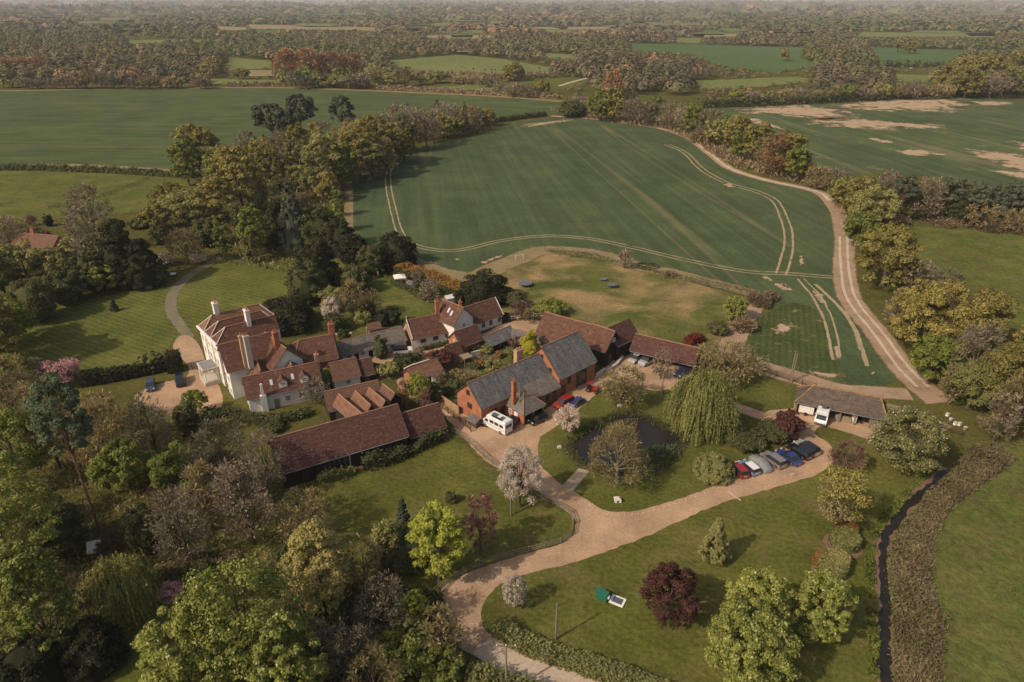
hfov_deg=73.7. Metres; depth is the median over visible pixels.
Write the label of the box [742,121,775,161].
oak tree
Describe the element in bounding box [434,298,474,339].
gable cottage
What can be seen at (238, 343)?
manor house
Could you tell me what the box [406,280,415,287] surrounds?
play house
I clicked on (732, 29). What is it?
field
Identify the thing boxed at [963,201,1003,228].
tree
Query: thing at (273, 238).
tree
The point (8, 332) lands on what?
oak tree
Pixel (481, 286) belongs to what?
yew tree
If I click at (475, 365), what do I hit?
shrub
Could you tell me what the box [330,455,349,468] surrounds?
glazed doors
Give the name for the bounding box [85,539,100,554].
tent
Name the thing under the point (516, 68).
oak tree
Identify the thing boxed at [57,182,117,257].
tree
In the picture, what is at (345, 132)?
oak tree
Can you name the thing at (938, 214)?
tree
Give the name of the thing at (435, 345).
hedge
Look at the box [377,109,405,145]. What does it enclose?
tree
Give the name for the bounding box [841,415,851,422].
log stack
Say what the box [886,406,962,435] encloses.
post and rail fence
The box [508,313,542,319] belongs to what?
picket fence
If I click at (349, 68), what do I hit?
field
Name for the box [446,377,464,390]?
shrub
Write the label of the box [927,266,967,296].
tree
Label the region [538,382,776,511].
pond lawn
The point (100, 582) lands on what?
willow tree
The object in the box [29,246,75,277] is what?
tree
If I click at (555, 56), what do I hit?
field
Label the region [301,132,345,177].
tree
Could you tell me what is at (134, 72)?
woodland
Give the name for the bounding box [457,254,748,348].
paddock grass
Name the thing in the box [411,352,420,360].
shrub
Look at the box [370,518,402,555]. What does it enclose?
tree
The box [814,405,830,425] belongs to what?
motorhome
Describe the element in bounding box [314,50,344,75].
tree
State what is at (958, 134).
crop field
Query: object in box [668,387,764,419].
gravel track
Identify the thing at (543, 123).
bare soil
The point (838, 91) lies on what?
tree
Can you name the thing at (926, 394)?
farm track
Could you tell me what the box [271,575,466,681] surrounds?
undergrowth
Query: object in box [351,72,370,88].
tree
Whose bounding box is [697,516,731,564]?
tree
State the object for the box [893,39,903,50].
oak tree
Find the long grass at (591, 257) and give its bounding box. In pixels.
[549,248,757,293]
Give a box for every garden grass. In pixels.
[444,393,455,401]
[502,353,528,362]
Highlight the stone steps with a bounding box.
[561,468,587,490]
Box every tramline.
[385,163,826,277]
[390,163,829,275]
[664,144,785,272]
[669,144,793,274]
[797,279,833,359]
[804,279,841,356]
[814,284,868,365]
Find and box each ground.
[0,5,1023,681]
[374,345,514,404]
[746,303,843,378]
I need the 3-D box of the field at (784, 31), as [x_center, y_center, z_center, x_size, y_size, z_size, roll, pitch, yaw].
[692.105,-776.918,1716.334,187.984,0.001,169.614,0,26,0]
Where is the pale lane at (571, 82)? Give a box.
[558,78,586,85]
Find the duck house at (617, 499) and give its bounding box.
[614,496,621,502]
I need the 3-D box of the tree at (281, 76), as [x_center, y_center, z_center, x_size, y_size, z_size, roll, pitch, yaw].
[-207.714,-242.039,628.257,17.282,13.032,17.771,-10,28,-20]
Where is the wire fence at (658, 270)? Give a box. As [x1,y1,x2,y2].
[552,248,744,294]
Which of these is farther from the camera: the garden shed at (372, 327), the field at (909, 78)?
the field at (909, 78)
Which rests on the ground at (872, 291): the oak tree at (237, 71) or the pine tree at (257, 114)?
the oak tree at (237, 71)
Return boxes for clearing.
[111,582,264,681]
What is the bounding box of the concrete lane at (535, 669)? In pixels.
[473,637,603,681]
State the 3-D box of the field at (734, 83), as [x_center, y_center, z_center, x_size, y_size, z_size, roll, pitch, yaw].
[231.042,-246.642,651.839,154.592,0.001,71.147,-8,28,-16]
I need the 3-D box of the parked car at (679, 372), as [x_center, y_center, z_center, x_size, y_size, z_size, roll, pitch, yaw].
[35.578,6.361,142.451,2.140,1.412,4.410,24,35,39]
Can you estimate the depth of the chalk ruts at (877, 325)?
166.85 m
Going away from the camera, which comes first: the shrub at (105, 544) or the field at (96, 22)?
the shrub at (105, 544)
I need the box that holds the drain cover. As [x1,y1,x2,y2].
[609,594,626,607]
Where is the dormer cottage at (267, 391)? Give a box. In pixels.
[241,361,322,413]
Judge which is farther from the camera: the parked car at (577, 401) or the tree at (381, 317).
the tree at (381, 317)
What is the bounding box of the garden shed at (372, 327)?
[365,321,381,333]
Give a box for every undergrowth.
[0,399,296,646]
[156,116,492,277]
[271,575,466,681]
[550,108,828,188]
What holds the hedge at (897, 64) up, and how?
on the ground at (872, 291)
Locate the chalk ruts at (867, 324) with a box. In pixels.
[838,236,918,386]
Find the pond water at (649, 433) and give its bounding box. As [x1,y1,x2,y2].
[570,414,681,473]
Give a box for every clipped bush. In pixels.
[136,350,165,372]
[500,312,509,323]
[691,451,735,485]
[811,551,824,566]
[833,518,859,532]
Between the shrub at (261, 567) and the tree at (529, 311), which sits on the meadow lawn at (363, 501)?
the shrub at (261, 567)
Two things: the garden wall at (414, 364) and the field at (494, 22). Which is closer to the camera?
the garden wall at (414, 364)
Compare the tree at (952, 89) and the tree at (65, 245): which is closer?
the tree at (65, 245)
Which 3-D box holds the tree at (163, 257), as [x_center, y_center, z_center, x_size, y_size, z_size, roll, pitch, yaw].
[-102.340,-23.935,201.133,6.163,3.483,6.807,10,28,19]
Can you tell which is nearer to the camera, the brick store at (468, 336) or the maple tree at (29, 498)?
the maple tree at (29, 498)
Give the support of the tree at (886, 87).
on the crop field at (958, 134)
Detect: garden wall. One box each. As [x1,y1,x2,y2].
[403,359,429,370]
[470,350,480,356]
[595,368,605,377]
[606,355,623,372]
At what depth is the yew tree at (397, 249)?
196.34 m
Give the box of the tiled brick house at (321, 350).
[288,321,338,377]
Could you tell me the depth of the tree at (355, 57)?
679.02 m
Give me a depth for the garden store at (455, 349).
146.02 m
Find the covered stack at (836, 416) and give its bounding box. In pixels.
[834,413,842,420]
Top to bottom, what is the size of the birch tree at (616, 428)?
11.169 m
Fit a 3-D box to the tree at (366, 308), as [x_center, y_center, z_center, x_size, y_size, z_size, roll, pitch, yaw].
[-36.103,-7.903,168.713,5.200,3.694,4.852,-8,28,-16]
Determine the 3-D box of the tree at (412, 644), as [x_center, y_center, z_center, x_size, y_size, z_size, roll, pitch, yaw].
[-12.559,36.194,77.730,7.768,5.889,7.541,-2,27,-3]
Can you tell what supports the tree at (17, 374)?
on the ground at (872, 291)
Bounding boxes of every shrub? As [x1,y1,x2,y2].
[79,398,110,414]
[92,527,127,556]
[134,462,164,476]
[141,478,181,505]
[154,546,207,586]
[155,580,185,603]
[182,551,217,575]
[191,549,248,587]
[197,445,224,465]
[239,560,277,588]
[257,418,285,433]
[278,586,310,614]
[298,375,329,404]
[321,366,333,385]
[361,576,397,606]
[373,334,388,358]
[374,361,401,376]
[391,353,416,369]
[397,379,410,407]
[406,371,431,404]
[411,347,425,356]
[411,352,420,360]
[417,388,431,405]
[427,381,445,401]
[434,370,449,383]
[442,385,452,395]
[444,490,456,503]
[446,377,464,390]
[449,368,463,377]
[459,371,477,383]
[466,369,479,378]
[469,361,480,369]
[474,359,485,366]
[478,370,488,375]
[479,343,493,353]
[484,356,501,372]
[494,350,504,357]
[495,362,507,370]
[506,334,520,348]
[507,348,513,357]
[534,297,569,314]
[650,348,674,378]
[726,426,767,452]
[753,417,792,444]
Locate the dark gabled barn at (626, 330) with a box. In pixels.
[608,318,638,360]
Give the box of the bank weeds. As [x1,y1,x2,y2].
[863,461,959,680]
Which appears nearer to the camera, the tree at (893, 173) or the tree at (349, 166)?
the tree at (893, 173)
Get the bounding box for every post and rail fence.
[436,426,573,589]
[442,403,470,431]
[741,362,816,384]
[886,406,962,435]
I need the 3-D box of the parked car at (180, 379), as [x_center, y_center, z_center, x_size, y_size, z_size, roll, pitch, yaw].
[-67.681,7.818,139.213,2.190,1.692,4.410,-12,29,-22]
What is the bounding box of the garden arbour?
[459,352,472,367]
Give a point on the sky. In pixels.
(316, 1)
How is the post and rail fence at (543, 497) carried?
on the meadow lawn at (363, 501)
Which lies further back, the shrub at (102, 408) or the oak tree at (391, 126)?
the oak tree at (391, 126)
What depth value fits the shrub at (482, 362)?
145.54 m
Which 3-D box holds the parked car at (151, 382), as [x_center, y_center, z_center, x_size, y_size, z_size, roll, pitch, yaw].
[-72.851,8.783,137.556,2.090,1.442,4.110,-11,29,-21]
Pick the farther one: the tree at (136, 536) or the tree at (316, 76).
the tree at (316, 76)
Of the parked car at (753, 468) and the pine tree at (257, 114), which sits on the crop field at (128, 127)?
the pine tree at (257, 114)
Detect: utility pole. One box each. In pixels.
[496,644,515,679]
[510,475,511,515]
[554,603,557,639]
[661,371,664,397]
[789,351,795,381]
[791,353,797,382]
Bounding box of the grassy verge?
[886,403,950,429]
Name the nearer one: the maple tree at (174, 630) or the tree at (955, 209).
the maple tree at (174, 630)
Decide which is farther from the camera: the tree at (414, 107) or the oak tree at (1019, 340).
the tree at (414, 107)
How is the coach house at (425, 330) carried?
on the ground at (872, 291)
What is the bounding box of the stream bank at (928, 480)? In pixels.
[874,466,947,681]
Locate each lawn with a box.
[13,254,349,384]
[176,440,574,589]
[343,278,434,332]
[481,432,930,681]
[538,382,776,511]
[712,360,798,414]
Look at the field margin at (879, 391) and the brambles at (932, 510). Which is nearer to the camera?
the brambles at (932, 510)
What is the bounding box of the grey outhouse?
[481,325,511,352]
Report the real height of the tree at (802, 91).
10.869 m
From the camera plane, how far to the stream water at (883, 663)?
91.80 m
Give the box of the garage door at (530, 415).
[525,412,532,424]
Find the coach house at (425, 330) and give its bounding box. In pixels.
[403,314,448,348]
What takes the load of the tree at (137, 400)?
on the ground at (872, 291)
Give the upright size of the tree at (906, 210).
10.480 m
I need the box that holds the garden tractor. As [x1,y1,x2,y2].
[585,380,598,393]
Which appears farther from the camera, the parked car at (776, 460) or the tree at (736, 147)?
the tree at (736, 147)
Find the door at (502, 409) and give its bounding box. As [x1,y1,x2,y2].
[500,406,504,414]
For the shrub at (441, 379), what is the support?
on the garden ground at (446, 366)
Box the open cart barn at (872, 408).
[794,384,886,429]
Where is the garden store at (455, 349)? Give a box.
[444,341,463,365]
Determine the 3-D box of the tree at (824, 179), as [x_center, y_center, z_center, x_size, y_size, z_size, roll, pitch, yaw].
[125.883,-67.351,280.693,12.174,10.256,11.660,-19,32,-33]
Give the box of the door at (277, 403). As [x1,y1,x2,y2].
[274,398,280,407]
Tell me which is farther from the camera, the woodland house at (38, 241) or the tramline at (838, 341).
the woodland house at (38, 241)
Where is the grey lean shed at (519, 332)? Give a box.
[511,328,526,346]
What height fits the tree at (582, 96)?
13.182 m
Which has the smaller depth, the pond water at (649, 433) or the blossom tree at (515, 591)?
the blossom tree at (515, 591)
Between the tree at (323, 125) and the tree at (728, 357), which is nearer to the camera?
the tree at (728, 357)
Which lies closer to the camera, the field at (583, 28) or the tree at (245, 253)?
the tree at (245, 253)
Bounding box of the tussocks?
[933,437,1023,681]
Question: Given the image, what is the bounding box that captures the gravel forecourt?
[134,335,222,417]
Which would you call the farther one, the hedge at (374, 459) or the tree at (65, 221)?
the tree at (65, 221)
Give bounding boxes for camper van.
[483,411,512,434]
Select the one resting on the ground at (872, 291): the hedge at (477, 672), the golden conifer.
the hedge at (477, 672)
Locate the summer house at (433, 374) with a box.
[429,368,442,382]
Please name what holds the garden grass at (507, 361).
on the garden ground at (446, 366)
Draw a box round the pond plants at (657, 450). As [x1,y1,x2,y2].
[623,443,678,475]
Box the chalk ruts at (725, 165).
[559,116,830,199]
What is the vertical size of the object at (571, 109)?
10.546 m
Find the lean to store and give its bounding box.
[357,356,375,382]
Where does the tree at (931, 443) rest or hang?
on the lawn at (782, 530)
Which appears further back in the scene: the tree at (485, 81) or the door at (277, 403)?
the tree at (485, 81)
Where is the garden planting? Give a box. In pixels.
[374,345,529,404]
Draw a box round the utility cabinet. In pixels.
[595,587,609,602]
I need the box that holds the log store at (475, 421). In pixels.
[466,413,482,427]
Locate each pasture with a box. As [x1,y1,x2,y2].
[0,170,194,227]
[901,219,1023,342]
[923,436,1023,681]
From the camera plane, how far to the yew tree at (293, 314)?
158.78 m
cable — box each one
[497,494,503,641]
[499,645,698,681]
[506,481,510,633]
[508,645,707,681]
[517,645,716,681]
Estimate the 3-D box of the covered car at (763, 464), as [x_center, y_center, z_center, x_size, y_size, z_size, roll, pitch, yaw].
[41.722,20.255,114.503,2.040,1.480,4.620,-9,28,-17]
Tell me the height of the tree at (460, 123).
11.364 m
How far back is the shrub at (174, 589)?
88.21 m
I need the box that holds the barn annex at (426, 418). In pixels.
[401,402,446,443]
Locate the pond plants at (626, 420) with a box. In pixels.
[602,418,637,439]
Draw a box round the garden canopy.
[393,274,405,280]
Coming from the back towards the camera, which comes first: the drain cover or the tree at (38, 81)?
the tree at (38, 81)
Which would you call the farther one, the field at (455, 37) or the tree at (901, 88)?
the field at (455, 37)
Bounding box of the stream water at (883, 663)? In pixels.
[875,468,950,681]
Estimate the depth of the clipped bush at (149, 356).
142.74 m
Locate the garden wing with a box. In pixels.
[464,297,503,330]
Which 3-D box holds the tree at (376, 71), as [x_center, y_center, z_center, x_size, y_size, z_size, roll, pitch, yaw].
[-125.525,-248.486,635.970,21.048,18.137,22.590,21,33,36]
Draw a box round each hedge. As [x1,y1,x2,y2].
[0,162,186,178]
[77,356,165,388]
[127,404,202,430]
[164,348,182,374]
[200,405,311,426]
[226,79,561,98]
[316,465,359,485]
[360,427,447,470]
[389,278,428,300]
[391,66,558,78]
[392,261,461,294]
[419,340,448,350]
[463,659,544,681]
[469,344,484,353]
[482,111,547,123]
[490,616,669,681]
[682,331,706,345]
[698,89,1023,107]
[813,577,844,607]
[817,553,849,580]
[825,548,851,568]
[828,525,862,554]
[883,58,944,67]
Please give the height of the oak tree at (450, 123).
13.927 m
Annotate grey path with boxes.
[164,257,224,336]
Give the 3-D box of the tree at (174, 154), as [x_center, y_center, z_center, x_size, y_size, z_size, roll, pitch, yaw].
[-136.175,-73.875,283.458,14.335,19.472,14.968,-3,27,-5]
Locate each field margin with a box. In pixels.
[0,87,561,101]
[33,164,181,171]
[344,180,353,233]
[416,246,754,294]
[719,304,913,399]
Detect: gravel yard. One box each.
[371,320,539,364]
[602,354,695,390]
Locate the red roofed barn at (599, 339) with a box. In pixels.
[535,311,620,365]
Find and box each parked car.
[144,377,155,391]
[174,371,185,387]
[392,345,412,354]
[509,415,519,428]
[528,411,548,425]
[553,393,574,409]
[568,396,585,407]
[628,353,642,363]
[638,355,653,366]
[673,366,691,377]
[732,461,749,478]
[738,459,760,475]
[760,450,786,469]
[775,448,802,466]
[786,443,813,460]
[793,439,820,456]
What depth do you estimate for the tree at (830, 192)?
258.79 m
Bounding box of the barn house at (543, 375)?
[454,330,596,425]
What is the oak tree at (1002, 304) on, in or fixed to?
on the ground at (872, 291)
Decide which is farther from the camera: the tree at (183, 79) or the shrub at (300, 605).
the tree at (183, 79)
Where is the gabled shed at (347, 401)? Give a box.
[322,379,401,420]
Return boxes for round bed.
[811,564,848,580]
[822,533,862,557]
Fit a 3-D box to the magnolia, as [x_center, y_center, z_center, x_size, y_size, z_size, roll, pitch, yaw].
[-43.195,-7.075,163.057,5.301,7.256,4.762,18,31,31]
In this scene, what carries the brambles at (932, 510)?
on the pasture at (1004, 628)
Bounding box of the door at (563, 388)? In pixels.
[561,384,565,395]
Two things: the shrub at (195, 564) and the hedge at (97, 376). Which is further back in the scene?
the hedge at (97, 376)
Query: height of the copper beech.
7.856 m
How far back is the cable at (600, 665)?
72.46 m
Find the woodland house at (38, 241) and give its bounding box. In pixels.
[11,227,63,261]
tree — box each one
[0,56,17,67]
[0,72,9,87]
[0,78,21,87]
[0,213,14,228]
[0,216,24,247]
[0,238,54,281]
[0,246,22,293]
[0,260,14,291]
[0,294,23,368]
[0,352,38,392]
[0,352,46,441]
[0,406,52,476]
[0,450,64,590]
[0,475,62,528]
[0,540,80,652]
[0,624,14,661]
[0,628,69,681]
[1,321,13,345]
[2,293,39,335]
[4,276,57,321]
[8,380,75,468]
[9,56,28,65]
[12,223,53,243]
[17,499,88,560]
[18,77,34,88]
[21,215,36,225]
[21,371,102,537]
[25,76,47,88]
[25,357,41,379]
[28,54,52,68]
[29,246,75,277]
[32,357,81,383]
[35,560,90,630]
[41,265,87,304]
[42,214,53,226]
[44,77,60,88]
[53,72,72,88]
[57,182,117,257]
[57,234,87,255]
[57,614,130,681]
[60,196,102,245]
[60,388,137,470]
[62,71,87,88]
[62,217,77,231]
[64,248,107,288]
[72,68,97,88]
[73,548,163,630]
[80,261,118,291]
[84,436,158,490]
[89,70,113,88]
[94,218,138,290]
[98,75,125,88]
[109,299,118,311]
[113,69,132,88]
[120,238,165,290]
[121,501,165,554]
[123,388,172,454]
[126,219,148,228]
[130,603,238,681]
[133,202,171,226]
[136,74,158,88]
[142,481,211,564]
[145,181,187,214]
[146,439,203,490]
[148,225,169,243]
[151,77,166,87]
[151,188,214,222]
[153,259,169,284]
[156,253,177,264]
[159,74,179,88]
[161,227,203,263]
[164,139,202,185]
[167,123,220,177]
[167,553,310,681]
[169,402,200,437]
[173,76,189,87]
[173,458,231,531]
[177,412,258,506]
[179,389,208,412]
[186,69,211,83]
[186,216,222,245]
[188,252,208,263]
[189,73,207,88]
[192,175,239,221]
[197,78,214,88]
[201,147,227,178]
[202,56,223,69]
[206,143,237,180]
[206,145,264,205]
[208,452,280,544]
[210,219,232,258]
[229,203,254,233]
[232,67,250,78]
[233,129,257,148]
[235,203,269,260]
[240,237,258,262]
[243,185,281,210]
[244,427,289,498]
[246,608,330,681]
[247,133,273,165]
[250,103,285,144]
[250,143,286,181]
[252,214,283,248]
[262,294,314,336]
[264,131,297,170]
[264,199,301,244]
[266,129,309,176]
[268,177,287,190]
[269,46,301,73]
[270,536,316,568]
[272,107,297,133]
[275,485,335,543]
[276,71,293,82]
[277,180,304,254]
[277,517,353,617]
[282,122,312,174]
[283,259,329,304]
[284,70,302,88]
[284,94,318,126]
[285,176,302,190]
[291,46,322,71]
[291,150,332,197]
[293,66,317,76]
[294,240,338,289]
[296,75,315,88]
[296,121,325,150]
[296,204,333,246]
[300,617,342,681]
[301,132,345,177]
[304,72,325,87]
[313,170,340,200]
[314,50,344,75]
[315,119,337,160]
[317,285,347,310]
[318,78,333,87]
[320,311,346,331]
[323,127,356,159]
[323,219,354,258]
[323,617,381,681]
[325,141,359,188]
[326,74,345,87]
[327,95,355,124]
[328,190,343,211]
[329,592,375,634]
[332,67,348,82]
[332,201,344,223]
[332,263,371,291]
[335,234,366,264]
[335,278,367,318]
[337,119,376,178]
[337,329,350,339]
[339,117,360,145]
[341,73,362,88]
[342,52,365,73]
[342,531,384,587]
[343,638,409,681]
[345,70,360,77]
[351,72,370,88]
[353,116,378,153]
[353,310,371,324]
[353,568,410,642]
[354,136,387,179]
[356,243,385,274]
[356,301,375,314]
[361,113,397,169]
[361,287,383,315]
[364,519,438,578]
[367,64,387,83]
[367,628,433,681]
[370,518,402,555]
[374,136,396,176]
[375,310,388,326]
[377,61,393,65]
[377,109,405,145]
[377,121,401,162]
[379,231,417,270]
[381,71,396,84]
[385,306,401,325]
[386,102,417,139]
[390,615,431,657]
[391,68,414,86]
[392,127,415,162]
[393,113,416,149]
[395,497,410,527]
[399,588,429,626]
[402,113,424,150]
[403,106,431,139]
[405,499,468,581]
[411,75,428,84]
[411,268,424,283]
[414,108,437,147]
[418,277,440,302]
[418,601,467,665]
[418,640,465,681]
[419,108,446,143]
[419,281,437,295]
[424,347,453,367]
[425,71,447,82]
[429,101,454,131]
[435,112,456,137]
[445,101,465,122]
[450,75,466,83]
[451,116,468,135]
[452,290,464,305]
[454,107,476,134]
[457,72,482,84]
[458,268,510,306]
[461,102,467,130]
[461,489,499,551]
[462,104,482,121]
[465,104,484,130]
[475,75,495,87]
[480,107,496,125]
[491,83,509,91]
[495,444,545,507]
[501,61,524,80]
[501,574,527,607]
[504,81,522,96]
[505,291,524,306]
[511,298,531,318]
[518,83,536,97]
[523,308,536,322]
[535,80,550,91]
[553,403,580,432]
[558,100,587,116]
[566,94,588,109]
[585,421,649,489]
[586,89,615,119]
[596,364,648,408]
[599,87,628,121]
[601,68,624,107]
[615,87,639,109]
[617,248,633,267]
[620,97,645,124]
[630,100,661,125]
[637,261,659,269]
[646,95,667,124]
[656,100,684,128]
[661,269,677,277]
[662,366,741,445]
[674,103,699,132]
[681,103,707,131]
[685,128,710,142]
[694,336,768,385]
[695,108,724,140]
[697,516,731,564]
[703,118,725,142]
[704,594,803,681]
[706,86,723,100]
[706,320,729,335]
[718,113,740,145]
[722,114,756,143]
[722,295,748,320]
[724,564,796,644]
[727,314,758,334]
[728,88,745,99]
[731,131,750,156]
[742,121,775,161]
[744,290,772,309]
[747,91,763,100]
[753,136,780,173]
[760,90,776,98]
[760,131,793,176]
[762,289,780,301]
[770,133,809,175]
[773,408,806,438]
[777,88,795,98]
[777,130,800,157]
[779,48,790,59]
[786,142,812,180]
[789,567,859,643]
[793,88,809,96]
[795,156,814,179]
[802,165,834,188]
[809,89,831,100]
[815,464,874,526]
[822,165,849,184]
[824,84,841,96]
[827,177,859,204]
[827,438,867,471]
[831,175,884,214]
[840,83,862,95]
[843,209,883,247]
[845,184,902,223]
[853,221,926,286]
[854,86,877,98]
[866,405,949,473]
[873,82,893,95]
[875,168,903,217]
[877,170,905,198]
[882,298,906,327]
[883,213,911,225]
[885,277,952,343]
[888,279,1000,355]
[891,82,908,99]
[891,286,908,312]
[892,174,920,216]
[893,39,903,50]
[897,191,932,218]
[901,257,942,290]
[903,40,917,53]
[907,82,926,98]
[907,334,965,381]
[908,174,949,222]
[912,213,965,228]
[923,83,947,98]
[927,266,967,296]
[928,187,947,217]
[931,64,960,85]
[933,364,973,404]
[935,177,970,219]
[940,83,956,97]
[942,184,978,222]
[946,67,989,97]
[946,319,1007,378]
[946,357,1008,408]
[950,55,984,68]
[953,287,1020,348]
[957,83,977,95]
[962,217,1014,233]
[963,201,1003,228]
[964,203,984,222]
[967,342,1023,407]
[968,180,993,223]
[969,54,1010,74]
[974,82,990,96]
[976,70,1014,97]
[976,389,1023,441]
[979,182,1001,225]
[988,73,1017,97]
[989,374,1023,436]
[997,186,1011,224]
[998,181,1023,210]
[1000,207,1023,229]
[1001,65,1023,94]
[1003,221,1023,234]
[1004,50,1023,65]
[1006,335,1023,365]
[1008,323,1023,348]
[1009,192,1023,223]
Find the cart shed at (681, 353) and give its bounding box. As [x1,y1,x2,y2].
[629,333,702,372]
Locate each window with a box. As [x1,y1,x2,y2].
[285,395,290,400]
[545,393,549,400]
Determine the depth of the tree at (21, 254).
180.95 m
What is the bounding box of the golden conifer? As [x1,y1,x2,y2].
[519,329,539,354]
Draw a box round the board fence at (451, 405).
[440,394,458,414]
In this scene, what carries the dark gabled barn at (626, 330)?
on the ground at (872, 291)
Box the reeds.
[562,408,689,481]
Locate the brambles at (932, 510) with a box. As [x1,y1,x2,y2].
[884,441,1016,681]
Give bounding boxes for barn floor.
[793,402,874,430]
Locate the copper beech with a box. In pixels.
[639,560,701,627]
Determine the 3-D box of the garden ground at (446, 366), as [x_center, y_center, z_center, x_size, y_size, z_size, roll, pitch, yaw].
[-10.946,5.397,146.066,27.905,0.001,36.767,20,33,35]
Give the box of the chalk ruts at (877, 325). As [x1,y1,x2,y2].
[846,237,929,386]
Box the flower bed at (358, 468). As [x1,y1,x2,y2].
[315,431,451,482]
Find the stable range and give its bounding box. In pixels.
[336,326,407,359]
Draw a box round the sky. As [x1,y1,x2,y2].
[59,0,829,2]
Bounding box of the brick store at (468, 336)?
[447,324,482,352]
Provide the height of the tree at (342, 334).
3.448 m
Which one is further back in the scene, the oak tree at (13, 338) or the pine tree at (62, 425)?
the oak tree at (13, 338)
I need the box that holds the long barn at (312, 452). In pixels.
[268,403,409,488]
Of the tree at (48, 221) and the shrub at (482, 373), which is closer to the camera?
the shrub at (482, 373)
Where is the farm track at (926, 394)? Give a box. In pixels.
[552,115,953,403]
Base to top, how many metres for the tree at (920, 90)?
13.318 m
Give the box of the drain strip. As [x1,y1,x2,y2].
[491,570,502,579]
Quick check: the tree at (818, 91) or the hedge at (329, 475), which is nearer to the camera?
the hedge at (329, 475)
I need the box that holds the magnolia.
[320,296,340,315]
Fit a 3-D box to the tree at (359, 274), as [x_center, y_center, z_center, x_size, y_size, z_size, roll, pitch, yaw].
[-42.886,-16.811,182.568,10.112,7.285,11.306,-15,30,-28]
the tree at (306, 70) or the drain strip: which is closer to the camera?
the drain strip
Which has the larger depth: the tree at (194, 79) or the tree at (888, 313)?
the tree at (194, 79)
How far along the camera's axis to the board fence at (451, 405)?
130.22 m
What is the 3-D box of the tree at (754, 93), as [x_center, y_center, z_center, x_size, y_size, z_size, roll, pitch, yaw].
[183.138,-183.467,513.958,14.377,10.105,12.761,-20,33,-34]
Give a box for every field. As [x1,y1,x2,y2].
[0,89,560,170]
[61,21,119,23]
[98,18,129,19]
[109,14,160,14]
[129,39,216,43]
[210,79,276,83]
[216,26,245,29]
[226,57,273,69]
[226,70,271,75]
[248,24,373,30]
[255,30,285,31]
[294,23,336,25]
[302,26,348,26]
[315,14,352,14]
[315,64,369,72]
[342,117,897,385]
[390,55,549,74]
[410,22,448,26]
[426,35,489,38]
[428,85,512,91]
[436,30,483,32]
[450,34,472,36]
[455,20,502,23]
[456,21,491,21]
[515,77,586,88]
[529,27,567,28]
[544,53,572,58]
[545,29,570,32]
[555,27,607,29]
[619,21,645,22]
[631,43,815,72]
[632,20,658,22]
[650,23,714,24]
[676,38,700,43]
[683,15,711,17]
[692,34,737,36]
[693,33,723,34]
[696,77,813,88]
[703,30,724,32]
[719,28,754,30]
[720,96,1023,189]
[761,9,803,10]
[765,31,807,32]
[858,32,993,37]
[869,48,964,65]
[880,12,905,13]
[896,74,928,81]
[913,31,958,32]
[965,33,995,35]
[979,13,1007,14]
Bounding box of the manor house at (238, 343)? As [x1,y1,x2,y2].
[196,299,304,398]
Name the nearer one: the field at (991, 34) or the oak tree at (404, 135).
the oak tree at (404, 135)
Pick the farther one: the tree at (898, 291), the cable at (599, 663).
the tree at (898, 291)
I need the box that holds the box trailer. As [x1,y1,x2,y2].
[798,404,815,415]
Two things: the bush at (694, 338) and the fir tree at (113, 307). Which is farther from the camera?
the fir tree at (113, 307)
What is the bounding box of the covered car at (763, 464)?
[748,454,772,473]
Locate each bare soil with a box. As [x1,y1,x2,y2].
[482,256,501,262]
[514,119,577,127]
[737,105,853,120]
[750,118,781,128]
[771,322,794,333]
[774,283,791,291]
[807,117,942,129]
[809,371,844,377]
[812,290,825,302]
[824,97,968,112]
[834,346,840,358]
[869,138,891,142]
[897,150,945,155]
[968,149,1023,170]
[972,101,1011,105]
[992,170,1023,177]
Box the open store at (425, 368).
[401,358,443,387]
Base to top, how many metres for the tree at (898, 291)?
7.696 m
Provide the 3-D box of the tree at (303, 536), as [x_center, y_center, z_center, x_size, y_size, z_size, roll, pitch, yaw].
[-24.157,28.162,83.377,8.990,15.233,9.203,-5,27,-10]
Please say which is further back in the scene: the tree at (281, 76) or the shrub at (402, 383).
the tree at (281, 76)
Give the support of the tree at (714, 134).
on the ground at (872, 291)
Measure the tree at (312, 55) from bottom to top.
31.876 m
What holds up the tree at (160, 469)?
on the ground at (872, 291)
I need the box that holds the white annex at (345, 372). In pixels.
[327,357,361,388]
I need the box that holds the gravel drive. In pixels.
[397,375,873,658]
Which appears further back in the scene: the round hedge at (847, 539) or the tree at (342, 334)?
the tree at (342, 334)
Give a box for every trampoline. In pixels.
[519,280,531,287]
[607,278,616,288]
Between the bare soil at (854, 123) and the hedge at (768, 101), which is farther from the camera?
the hedge at (768, 101)
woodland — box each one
[0,0,1023,11]
[0,0,1023,12]
[0,10,1023,36]
[0,10,1023,36]
[0,29,1023,80]
[0,29,1023,94]
[2,10,1023,36]
[10,29,1018,92]
[28,0,1016,13]
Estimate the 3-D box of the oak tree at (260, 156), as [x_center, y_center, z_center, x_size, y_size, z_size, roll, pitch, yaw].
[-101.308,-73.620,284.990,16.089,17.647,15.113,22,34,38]
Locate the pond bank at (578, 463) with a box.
[564,410,687,480]
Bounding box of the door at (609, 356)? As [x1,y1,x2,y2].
[608,353,611,363]
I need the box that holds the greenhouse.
[443,293,453,302]

